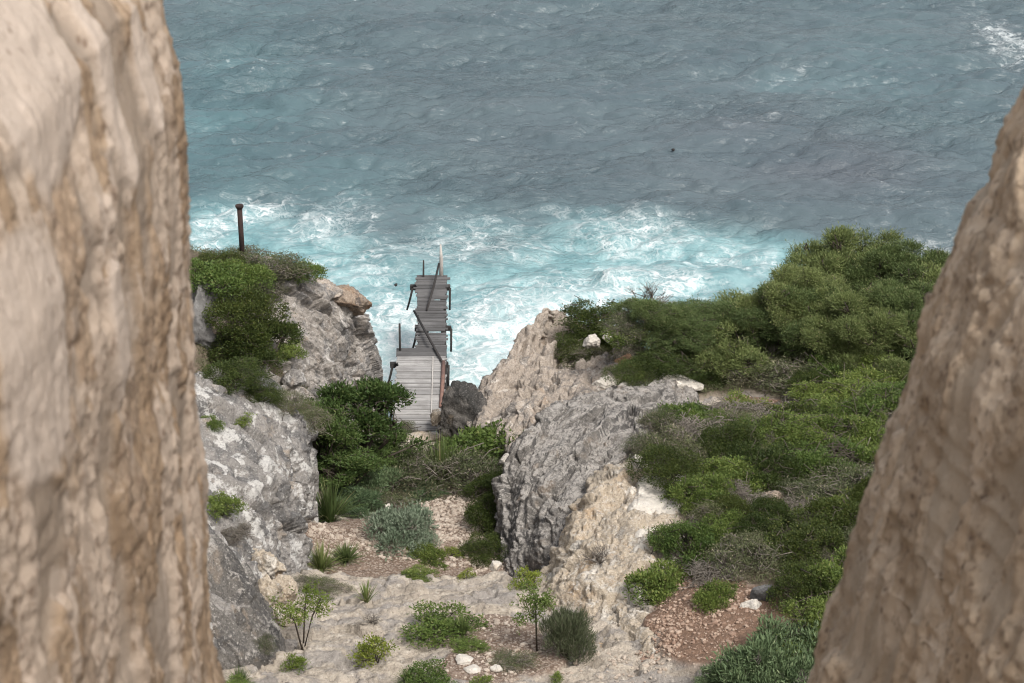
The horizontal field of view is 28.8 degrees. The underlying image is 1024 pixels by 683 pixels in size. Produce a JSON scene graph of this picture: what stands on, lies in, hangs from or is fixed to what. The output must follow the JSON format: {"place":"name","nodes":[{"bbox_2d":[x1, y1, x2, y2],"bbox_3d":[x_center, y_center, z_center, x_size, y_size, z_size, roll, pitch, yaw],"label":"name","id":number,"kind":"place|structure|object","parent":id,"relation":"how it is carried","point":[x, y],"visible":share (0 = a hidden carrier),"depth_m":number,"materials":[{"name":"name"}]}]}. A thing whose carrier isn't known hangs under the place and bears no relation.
{"place":"outdoors","nodes":[
{"label":"outdoors","id":0,"kind":"place"},
{"bbox_2d":[189,249,845,682],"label":"terrain","id":1,"kind":"structure","parent":0,"point":[335,635],"depth_m":53.17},
{"bbox_2d":[0,0,225,682],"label":"rock wall","id":2,"kind":"structure","parent":1,"relation":"on","point":[104,525],"depth_m":5.88,"materials":[{"name":"stone"}]},
{"bbox_2d":[191,282,236,352],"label":"boulder","id":3,"kind":"object","parent":1,"relation":"on","point":[204,334],"visible":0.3,"depth_m":66.84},
{"bbox_2d":[189,257,250,300],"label":"shrub","id":4,"kind":"object","parent":3,"relation":"on","point":[226,276],"visible":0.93,"depth_m":67.40,"materials":[{"name":"green plant"}]},
{"bbox_2d":[209,257,278,295],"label":"shrub","id":5,"kind":"object","parent":1,"relation":"on","point":[263,270],"visible":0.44,"depth_m":69.48,"materials":[{"name":"green plant"}]},
{"bbox_2d":[207,532,286,669],"bbox_3d":[-7.213,10.180,54.254,3.095,10.776,4.856,0,25,0],"label":"leaning rock","id":6,"kind":"object","parent":1,"relation":"on","point":[231,582],"visible":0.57,"depth_m":51.96,"materials":[{"name":"grey stone"}]},
{"bbox_2d":[201,283,295,349],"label":"shrub","id":7,"kind":"object","parent":1,"relation":"on","point":[256,303],"visible":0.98,"depth_m":66.43,"materials":[{"name":"green plant"}]},
{"bbox_2d":[195,366,319,656],"bbox_3d":[-8.940,9.007,60.788,6.511,14.497,18.955,0,25,0],"label":"rock slab","id":8,"kind":"object","parent":1,"relation":"on","point":[264,464],"visible":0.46,"depth_m":59.27,"materials":[{"name":"stone"}]},
{"bbox_2d":[206,489,248,523],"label":"shrub","id":9,"kind":"object","parent":8,"relation":"on","point":[215,506],"visible":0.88,"depth_m":54.97,"materials":[{"name":"green plant"}]},
{"bbox_2d":[196,355,273,395],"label":"shrub","id":10,"kind":"object","parent":8,"relation":"on","point":[228,380],"visible":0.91,"depth_m":62.28,"materials":[{"name":"green plant"}]},
{"bbox_2d":[238,377,287,408],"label":"shrub","id":11,"kind":"object","parent":8,"relation":"on","point":[261,394],"visible":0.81,"depth_m":62.62,"materials":[{"name":"green plant"}]},
{"bbox_2d":[251,548,286,579],"bbox_3d":[-6.939,6.314,55.509,1.156,1.120,1.124,-10,27,-21],"label":"boulder","id":12,"kind":"object","parent":8,"relation":"on","point":[271,565],"visible":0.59,"depth_m":55.13,"materials":[{"name":"beige stone"}]},
{"bbox_2d":[272,388,319,420],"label":"heath shrub","id":13,"kind":"object","parent":8,"relation":"on","point":[292,405],"visible":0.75,"depth_m":63.53,"materials":[{"name":"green plant"}]},
{"bbox_2d":[299,406,335,438],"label":"heath shrub","id":14,"kind":"object","parent":8,"relation":"on","point":[314,419],"visible":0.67,"depth_m":65.52,"materials":[{"name":"green plant"}]},
{"bbox_2d":[258,574,289,608],"bbox_3d":[-6.557,6.910,54.436,1.003,1.196,1.205,0,25,0],"label":"boulder","id":15,"kind":"object","parent":1,"relation":"on","point":[269,587],"visible":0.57,"depth_m":54.05,"materials":[{"name":"beige stone"}]},
{"bbox_2d":[241,249,320,281],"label":"heath shrub","id":16,"kind":"object","parent":1,"relation":"on","point":[289,262],"visible":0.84,"depth_m":70.70,"materials":[{"name":"green plant"}]},
{"bbox_2d":[266,578,335,649],"bbox_3d":[-5.539,7.223,51.746,1.855,2.189,1.561,-15,29,-28],"label":"sapling","id":17,"kind":"object","parent":1,"relation":"on","point":[304,613],"visible":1,"depth_m":51.66,"materials":[{"name":"green plant"}]},
{"bbox_2d":[231,256,383,444],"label":"headland rock","id":18,"kind":"object","parent":1,"relation":"on","point":[339,342],"visible":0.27,"depth_m":72.21,"materials":[{"name":"grey stone"}]},
{"bbox_2d":[214,315,309,375],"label":"shrub","id":19,"kind":"object","parent":18,"relation":"on","point":[283,330],"visible":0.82,"depth_m":66.15,"materials":[{"name":"green plant"}]},
{"bbox_2d":[333,284,371,315],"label":"boulder","id":20,"kind":"object","parent":18,"relation":"on","point":[354,301],"visible":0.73,"depth_m":74.07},
{"bbox_2d":[292,572,354,600],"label":"heath shrub","id":21,"kind":"object","parent":1,"relation":"on","point":[321,584],"visible":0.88,"depth_m":57.48,"materials":[{"name":"green plant"}]},
{"bbox_2d":[308,539,347,572],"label":"grass tuft","id":22,"kind":"object","parent":1,"relation":"on","point":[322,559],"visible":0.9,"depth_m":61.39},
{"bbox_2d":[296,395,362,476],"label":"shrub","id":23,"kind":"object","parent":1,"relation":"on","point":[340,433],"visible":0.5,"depth_m":67.09,"materials":[{"name":"green plant"}]},
{"bbox_2d":[316,478,368,522],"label":"grass tuft","id":24,"kind":"object","parent":1,"relation":"on","point":[328,509],"visible":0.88,"depth_m":65.78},
{"bbox_2d":[316,442,388,489],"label":"shrub","id":25,"kind":"object","parent":1,"relation":"on","point":[348,461],"visible":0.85,"depth_m":67.13,"materials":[{"name":"green plant"}]},
{"bbox_2d":[332,484,386,518],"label":"shrub","id":26,"kind":"object","parent":1,"relation":"on","point":[362,495],"visible":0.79,"depth_m":67.11,"materials":[{"name":"green plant"}]},
{"bbox_2d":[346,632,399,668],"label":"shrub","id":27,"kind":"object","parent":1,"relation":"on","point":[376,642],"visible":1,"depth_m":51.55,"materials":[{"name":"green plant"}]},
{"bbox_2d":[313,375,438,457],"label":"shrub","id":28,"kind":"object","parent":1,"relation":"on","point":[382,394],"visible":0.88,"depth_m":68.84,"materials":[{"name":"green plant"}]},
{"bbox_2d":[346,464,410,505],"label":"shrub","id":29,"kind":"object","parent":1,"relation":"on","point":[379,480],"visible":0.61,"depth_m":68.45,"materials":[{"name":"green plant"}]},
{"bbox_2d":[357,485,429,518],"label":"heath shrub","id":30,"kind":"object","parent":1,"relation":"on","point":[396,499],"visible":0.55,"depth_m":67.84,"materials":[{"name":"green plant"}]},
{"bbox_2d":[368,428,428,470],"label":"shrub","id":31,"kind":"object","parent":1,"relation":"on","point":[388,447],"visible":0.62,"depth_m":70.00,"materials":[{"name":"green plant"}]},
{"bbox_2d":[357,497,439,561],"bbox_3d":[-3.626,5.901,63.441,2.725,1.572,2.947,-6,22,-19],"label":"silvery shrub","id":32,"kind":"object","parent":1,"relation":"on","point":[389,522],"visible":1,"depth_m":63.13,"materials":[{"name":"green plant"}]},
{"bbox_2d":[372,435,447,502],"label":"heath shrub","id":33,"kind":"object","parent":1,"relation":"on","point":[415,464],"visible":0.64,"depth_m":69.37,"materials":[{"name":"green plant"}]},
{"bbox_2d":[308,495,522,578],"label":"gravel","id":34,"kind":"structure","parent":1,"relation":"on","point":[438,513],"depth_m":63.82,"materials":[{"name":"gravel"}]},
{"bbox_2d":[388,244,451,431],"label":"jetty","id":35,"kind":"object","parent":1,"relation":"on","point":[422,368],"visible":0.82,"depth_m":83.92,"materials":[{"name":"grey wood"}]},
{"bbox_2d":[405,540,448,570],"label":"mat shrub","id":36,"kind":"object","parent":1,"relation":"on","point":[431,552],"visible":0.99,"depth_m":62.38,"materials":[{"name":"green plant"}]},
{"bbox_2d":[398,656,458,682],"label":"shrub","id":37,"kind":"object","parent":1,"relation":"on","point":[420,676],"visible":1,"depth_m":50.48,"materials":[{"name":"green plant"}]},
{"bbox_2d":[416,430,474,484],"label":"grass tuft","id":38,"kind":"object","parent":1,"relation":"on","point":[441,451],"visible":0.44,"depth_m":70.64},
{"bbox_2d":[398,600,493,648],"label":"shrub","id":39,"kind":"object","parent":1,"relation":"on","point":[426,630],"visible":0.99,"depth_m":53.11,"materials":[{"name":"green plant"}]},
{"bbox_2d":[419,441,503,498],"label":"heath shrub","id":40,"kind":"object","parent":1,"relation":"on","point":[486,466],"visible":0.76,"depth_m":70.15,"materials":[{"name":"green plant"}]},
{"bbox_2d":[437,380,486,438],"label":"boulder","id":41,"kind":"object","parent":1,"relation":"on","point":[463,403],"visible":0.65,"depth_m":75.22,"materials":[{"name":"stone"}]},
{"bbox_2d":[446,635,491,653],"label":"shrub","id":42,"kind":"object","parent":1,"relation":"on","point":[466,644],"visible":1,"depth_m":52.21,"materials":[{"name":"green plant"}]},
{"bbox_2d":[462,491,496,533],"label":"shrub","id":43,"kind":"object","parent":1,"relation":"on","point":[483,510],"visible":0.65,"depth_m":65.17,"materials":[{"name":"green plant"}]},
{"bbox_2d":[436,418,523,475],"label":"shrub","id":44,"kind":"object","parent":1,"relation":"on","point":[487,436],"visible":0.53,"depth_m":73.03,"materials":[{"name":"green plant"}]},
{"bbox_2d":[455,528,508,567],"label":"shrub","id":45,"kind":"object","parent":1,"relation":"on","point":[486,554],"visible":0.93,"depth_m":62.92,"materials":[{"name":"green plant"}]},
{"bbox_2d":[461,469,502,500],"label":"shrub","id":46,"kind":"object","parent":1,"relation":"on","point":[483,480],"visible":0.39,"depth_m":68.95,"materials":[{"name":"green plant"}]},
{"bbox_2d":[483,645,543,674],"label":"heath shrub","id":47,"kind":"object","parent":1,"relation":"on","point":[521,659],"visible":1,"depth_m":51.43,"materials":[{"name":"green plant"}]},
{"bbox_2d":[509,577,557,650],"bbox_3d":[0.565,7.223,51.810,1.267,2.159,1.022,0,25,0],"label":"sapling","id":48,"kind":"object","parent":1,"relation":"on","point":[546,602],"visible":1,"depth_m":51.55,"materials":[{"name":"green plant"}]},
{"bbox_2d":[191,244,886,583],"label":"undergrowth","id":49,"kind":"object","parent":1,"relation":"on","point":[704,389],"visible":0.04,"depth_m":70.11,"materials":[{"name":"green plant"}]},
{"bbox_2d":[466,307,633,469],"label":"rocky point","id":50,"kind":"structure","parent":1,"relation":"on","point":[523,383],"depth_m":76.20,"materials":[{"name":"beige stone"}]},
{"bbox_2d":[543,330,595,370],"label":"shrub","id":51,"kind":"object","parent":50,"relation":"on","point":[569,335],"visible":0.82,"depth_m":79.16,"materials":[{"name":"green plant"}]},
{"bbox_2d":[550,295,636,354],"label":"shrub","id":52,"kind":"object","parent":50,"relation":"on","point":[584,315],"visible":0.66,"depth_m":80.21,"materials":[{"name":"green plant"}]},
{"bbox_2d":[535,602,600,665],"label":"broom shrub","id":53,"kind":"object","parent":1,"relation":"on","point":[569,630],"visible":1,"depth_m":51.45,"materials":[{"name":"green plant"}]},
{"bbox_2d":[491,375,698,577],"bbox_3d":[2.880,7.788,68.734,6.958,12.170,17.539,2,25,5],"label":"grey outcrop","id":54,"kind":"object","parent":1,"relation":"on","point":[560,452],"visible":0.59,"depth_m":64.56,"materials":[{"name":"stone"}]},
{"bbox_2d":[599,357,668,387],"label":"shrub","id":55,"kind":"object","parent":54,"relation":"on","point":[630,376],"visible":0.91,"depth_m":70.26,"materials":[{"name":"green plant"}]},
{"bbox_2d":[616,347,707,381],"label":"shrub","id":56,"kind":"object","parent":54,"relation":"on","point":[670,365],"visible":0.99,"depth_m":70.60,"materials":[{"name":"green plant"}]},
{"bbox_2d":[540,460,689,656],"bbox_3d":[3.284,10.054,60.422,5.272,11.479,16.318,3,25,6],"label":"cream outcrop","id":57,"kind":"object","parent":1,"relation":"on","point":[598,509],"visible":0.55,"depth_m":57.06,"materials":[{"name":"stone"}]},
{"bbox_2d":[595,308,657,342],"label":"heath shrub","id":58,"kind":"object","parent":1,"relation":"on","point":[625,328],"visible":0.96,"depth_m":72.22,"materials":[{"name":"green plant"}]},
{"bbox_2d":[609,295,698,335],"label":"juniper shrub","id":59,"kind":"object","parent":1,"relation":"on","point":[654,311],"visible":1,"depth_m":71.90,"materials":[{"name":"green plant"}]},
{"bbox_2d":[627,474,683,514],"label":"flat slab","id":60,"kind":"structure","parent":1,"relation":"on","point":[648,501],"depth_m":58.90,"materials":[{"name":"white stone"}]},
{"bbox_2d":[634,405,680,438],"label":"heath shrub","id":61,"kind":"object","parent":1,"relation":"on","point":[645,419],"visible":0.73,"depth_m":65.61,"materials":[{"name":"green plant"}]},
{"bbox_2d":[622,558,694,608],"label":"mat shrub","id":62,"kind":"object","parent":1,"relation":"on","point":[653,578],"visible":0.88,"depth_m":54.17,"materials":[{"name":"green plant"}]},
{"bbox_2d":[623,440,710,493],"bbox_3d":[4.746,3.752,59.790,2.332,1.111,3.318,-18,34,-25],"label":"shrub","id":63,"kind":"object","parent":1,"relation":"on","point":[665,470],"visible":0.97,"depth_m":59.74,"materials":[{"name":"green plant"}]},
{"bbox_2d":[639,422,722,462],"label":"heath shrub","id":64,"kind":"object","parent":1,"relation":"on","point":[687,439],"visible":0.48,"depth_m":62.55,"materials":[{"name":"green plant"}]},
{"bbox_2d":[643,518,722,571],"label":"shrub","id":65,"kind":"object","parent":1,"relation":"on","point":[673,533],"visible":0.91,"depth_m":55.96,"materials":[{"name":"green plant"}]},
{"bbox_2d":[637,298,731,354],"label":"juniper shrub","id":66,"kind":"object","parent":1,"relation":"on","point":[698,322],"visible":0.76,"depth_m":71.89,"materials":[{"name":"green plant"}]},
{"bbox_2d":[643,328,731,368],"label":"juniper shrub","id":67,"kind":"object","parent":1,"relation":"on","point":[689,353],"visible":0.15,"depth_m":73.31,"materials":[{"name":"green plant"}]},
{"bbox_2d":[662,408,730,447],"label":"dry shrub","id":68,"kind":"object","parent":1,"relation":"on","point":[689,422],"visible":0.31,"depth_m":64.05,"materials":[{"name":"grey plant"}]},
{"bbox_2d":[658,470,737,516],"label":"shrub","id":69,"kind":"object","parent":1,"relation":"on","point":[714,482],"visible":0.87,"depth_m":58.55,"materials":[{"name":"green plant"}]},
{"bbox_2d":[677,555,740,593],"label":"dry shrub","id":70,"kind":"object","parent":1,"relation":"on","point":[706,573],"visible":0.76,"depth_m":54.05,"materials":[{"name":"grey plant"}]},
{"bbox_2d":[691,577,738,614],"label":"mat shrub","id":71,"kind":"object","parent":1,"relation":"on","point":[711,594],"visible":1,"depth_m":52.42,"materials":[{"name":"green plant"}]},
{"bbox_2d":[681,455,767,495],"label":"shrub","id":72,"kind":"object","parent":1,"relation":"on","point":[728,466],"visible":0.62,"depth_m":59.80,"materials":[{"name":"green plant"}]},
{"bbox_2d":[692,507,757,544],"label":"shrub","id":73,"kind":"object","parent":1,"relation":"on","point":[724,522],"visible":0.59,"depth_m":56.77,"materials":[{"name":"green plant"}]},
{"bbox_2d":[707,487,751,526],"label":"shrub","id":74,"kind":"object","parent":1,"relation":"on","point":[730,500],"visible":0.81,"depth_m":57.57,"materials":[{"name":"green plant"}]},
{"bbox_2d":[693,417,767,466],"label":"shrub","id":75,"kind":"object","parent":1,"relation":"on","point":[740,431],"visible":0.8,"depth_m":62.23,"materials":[{"name":"green plant"}]},
{"bbox_2d":[682,313,796,381],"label":"juniper shrub","id":76,"kind":"object","parent":1,"relation":"on","point":[740,354],"visible":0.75,"depth_m":71.28,"materials":[{"name":"green plant"}]},
{"bbox_2d":[699,527,792,589],"bbox_3d":[6.409,5.872,54.424,2.718,1.299,2.970,-8,23,-16],"label":"heath shrub","id":77,"kind":"object","parent":1,"relation":"on","point":[737,556],"visible":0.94,"depth_m":54.15,"materials":[{"name":"green plant"}]},
{"bbox_2d":[706,296,798,343],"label":"juniper shrub","id":78,"kind":"object","parent":1,"relation":"on","point":[726,306],"visible":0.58,"depth_m":71.81,"materials":[{"name":"green plant"}]},
{"bbox_2d":[732,508,784,539],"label":"shrub","id":79,"kind":"object","parent":1,"relation":"on","point":[752,521],"visible":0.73,"depth_m":56.21,"materials":[{"name":"green plant"}]},
{"bbox_2d":[720,354,797,395],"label":"heath shrub","id":80,"kind":"object","parent":1,"relation":"on","point":[758,381],"visible":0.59,"depth_m":70.39,"materials":[{"name":"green plant"}]},
{"bbox_2d":[704,610,821,682],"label":"shrub","id":81,"kind":"object","parent":1,"relation":"on","point":[764,662],"visible":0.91,"depth_m":48.33,"materials":[{"name":"green plant"}]},
{"bbox_2d":[725,438,808,495],"bbox_3d":[7.643,3.905,60.686,3.003,1.302,3.589,7,32,5],"label":"shrub","id":82,"kind":"object","parent":1,"relation":"on","point":[775,476],"visible":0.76,"depth_m":60.54,"materials":[{"name":"green plant"}]},
{"bbox_2d":[748,490,797,531],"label":"shrub","id":83,"kind":"object","parent":1,"relation":"on","point":[775,505],"visible":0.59,"depth_m":57.47,"materials":[{"name":"green plant"}]},
{"bbox_2d":[732,276,850,363],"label":"juniper tree","id":84,"kind":"object","parent":1,"relation":"on","point":[796,348],"visible":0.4,"depth_m":71.22,"materials":[{"name":"green plant"}]},
{"bbox_2d":[730,263,862,349],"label":"juniper tree","id":85,"kind":"object","parent":1,"relation":"on","point":[813,276],"visible":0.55,"depth_m":71.75,"materials":[{"name":"green plant"}]},
{"bbox_2d":[761,557,836,614],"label":"shrub","id":86,"kind":"object","parent":1,"relation":"on","point":[804,587],"visible":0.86,"depth_m":51.78,"materials":[{"name":"green plant"}]},
{"bbox_2d":[759,347,839,395],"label":"heath shrub","id":87,"kind":"object","parent":1,"relation":"on","point":[792,366],"visible":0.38,"depth_m":69.73,"materials":[{"name":"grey plant"}]},
{"bbox_2d":[768,591,832,663],"bbox_3d":[7.668,7.247,49.768,3.344,1.593,2.957,-12,28,-24],"label":"shrub","id":88,"kind":"object","parent":1,"relation":"on","point":[818,608],"visible":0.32,"depth_m":49.95,"materials":[{"name":"green plant"}]},
{"bbox_2d":[760,503,848,564],"bbox_3d":[8.142,5.641,55.039,2.582,1.225,3.950,1,29,1],"label":"shrub","id":89,"kind":"object","parent":1,"relation":"on","point":[797,541],"visible":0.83,"depth_m":54.95,"materials":[{"name":"green plant"}]},
{"bbox_2d":[771,470,840,504],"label":"heath shrub","id":90,"kind":"object","parent":1,"relation":"on","point":[802,490],"visible":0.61,"depth_m":59.27,"materials":[{"name":"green plant"}]},
{"bbox_2d":[750,402,879,452],"bbox_3d":[9.404,3.036,63.421,4.300,1.724,3.952,-13,28,-26],"label":"shrub","id":91,"kind":"object","parent":1,"relation":"on","point":[792,427],"visible":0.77,"depth_m":63.26,"materials":[{"name":"green plant"}]},
{"bbox_2d":[759,433,874,490],"bbox_3d":[9.783,3.833,61.049,3.686,1.833,4.532,-15,32,-26],"label":"shrub","id":92,"kind":"object","parent":1,"relation":"on","point":[822,456],"visible":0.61,"depth_m":61.03,"materials":[{"name":"green plant"}]},
{"bbox_2d":[800,544,846,600],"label":"shrub","id":93,"kind":"object","parent":1,"relation":"on","point":[835,567],"visible":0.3,"depth_m":52.13,"materials":[{"name":"green plant"}]},
{"bbox_2d":[761,355,894,413],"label":"shrub","id":94,"kind":"object","parent":1,"relation":"on","point":[818,390],"visible":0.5,"depth_m":66.57,"materials":[{"name":"green plant"}]},
{"bbox_2d":[799,494,861,536],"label":"shrub","id":95,"kind":"object","parent":1,"relation":"on","point":[838,519],"visible":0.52,"depth_m":56.73,"materials":[{"name":"green plant"}]},
{"bbox_2d":[770,222,905,292],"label":"juniper tree","id":96,"kind":"object","parent":1,"relation":"on","point":[822,258],"visible":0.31,"depth_m":76.48,"materials":[{"name":"green plant"}]},
{"bbox_2d":[801,456,874,500],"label":"heath shrub","id":97,"kind":"object","parent":1,"relation":"on","point":[836,486],"visible":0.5,"depth_m":59.66,"materials":[{"name":"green plant"}]},
{"bbox_2d":[807,392,888,447],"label":"shrub","id":98,"kind":"object","parent":1,"relation":"on","point":[866,428],"visible":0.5,"depth_m":63.23,"materials":[{"name":"green plant"}]},
{"bbox_2d":[788,282,917,381],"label":"juniper tree","id":99,"kind":"object","parent":1,"relation":"on","point":[852,336],"visible":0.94,"depth_m":69.27,"materials":[{"name":"green plant"}]},
{"bbox_2d":[825,374,907,430],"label":"shrub","id":100,"kind":"object","parent":1,"relation":"on","point":[877,397],"visible":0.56,"depth_m":64.93,"materials":[{"name":"green plant"}]},
{"bbox_2d":[842,350,907,383],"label":"shrub","id":101,"kind":"object","parent":1,"relation":"on","point":[874,373],"visible":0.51,"depth_m":67.89,"materials":[{"name":"green plant"}]},
{"bbox_2d":[830,236,949,300],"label":"juniper tree","id":102,"kind":"object","parent":1,"relation":"on","point":[897,262],"visible":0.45,"depth_m":74.67,"materials":[{"name":"green plant"}]},
{"bbox_2d":[858,275,934,360],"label":"juniper tree","id":103,"kind":"object","parent":1,"relation":"on","point":[909,301],"visible":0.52,"depth_m":70.03,"materials":[{"name":"green plant"}]},
{"bbox_2d":[807,88,1023,682],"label":"rock wall","id":104,"kind":"structure","parent":1,"relation":"on","point":[929,588],"depth_m":7.02,"materials":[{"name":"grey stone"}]},
{"bbox_2d":[434,613,672,682],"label":"gravel","id":105,"kind":"structure","parent":0,"point":[522,644],"depth_m":51.57,"materials":[{"name":"gravel"}]},
{"bbox_2d":[163,0,1023,418],"bbox_3d":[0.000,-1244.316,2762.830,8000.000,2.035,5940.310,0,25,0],"label":"sea","id":106,"kind":"structure","parent":0,"point":[521,162],"depth_m":121.22,"materials":[{"name":"liquid"}]},
{"bbox_2d":[638,564,764,661],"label":"gravel","id":107,"kind":"structure","parent":0,"point":[732,633],"depth_m":51.82,"materials":[{"name":"gravel"}]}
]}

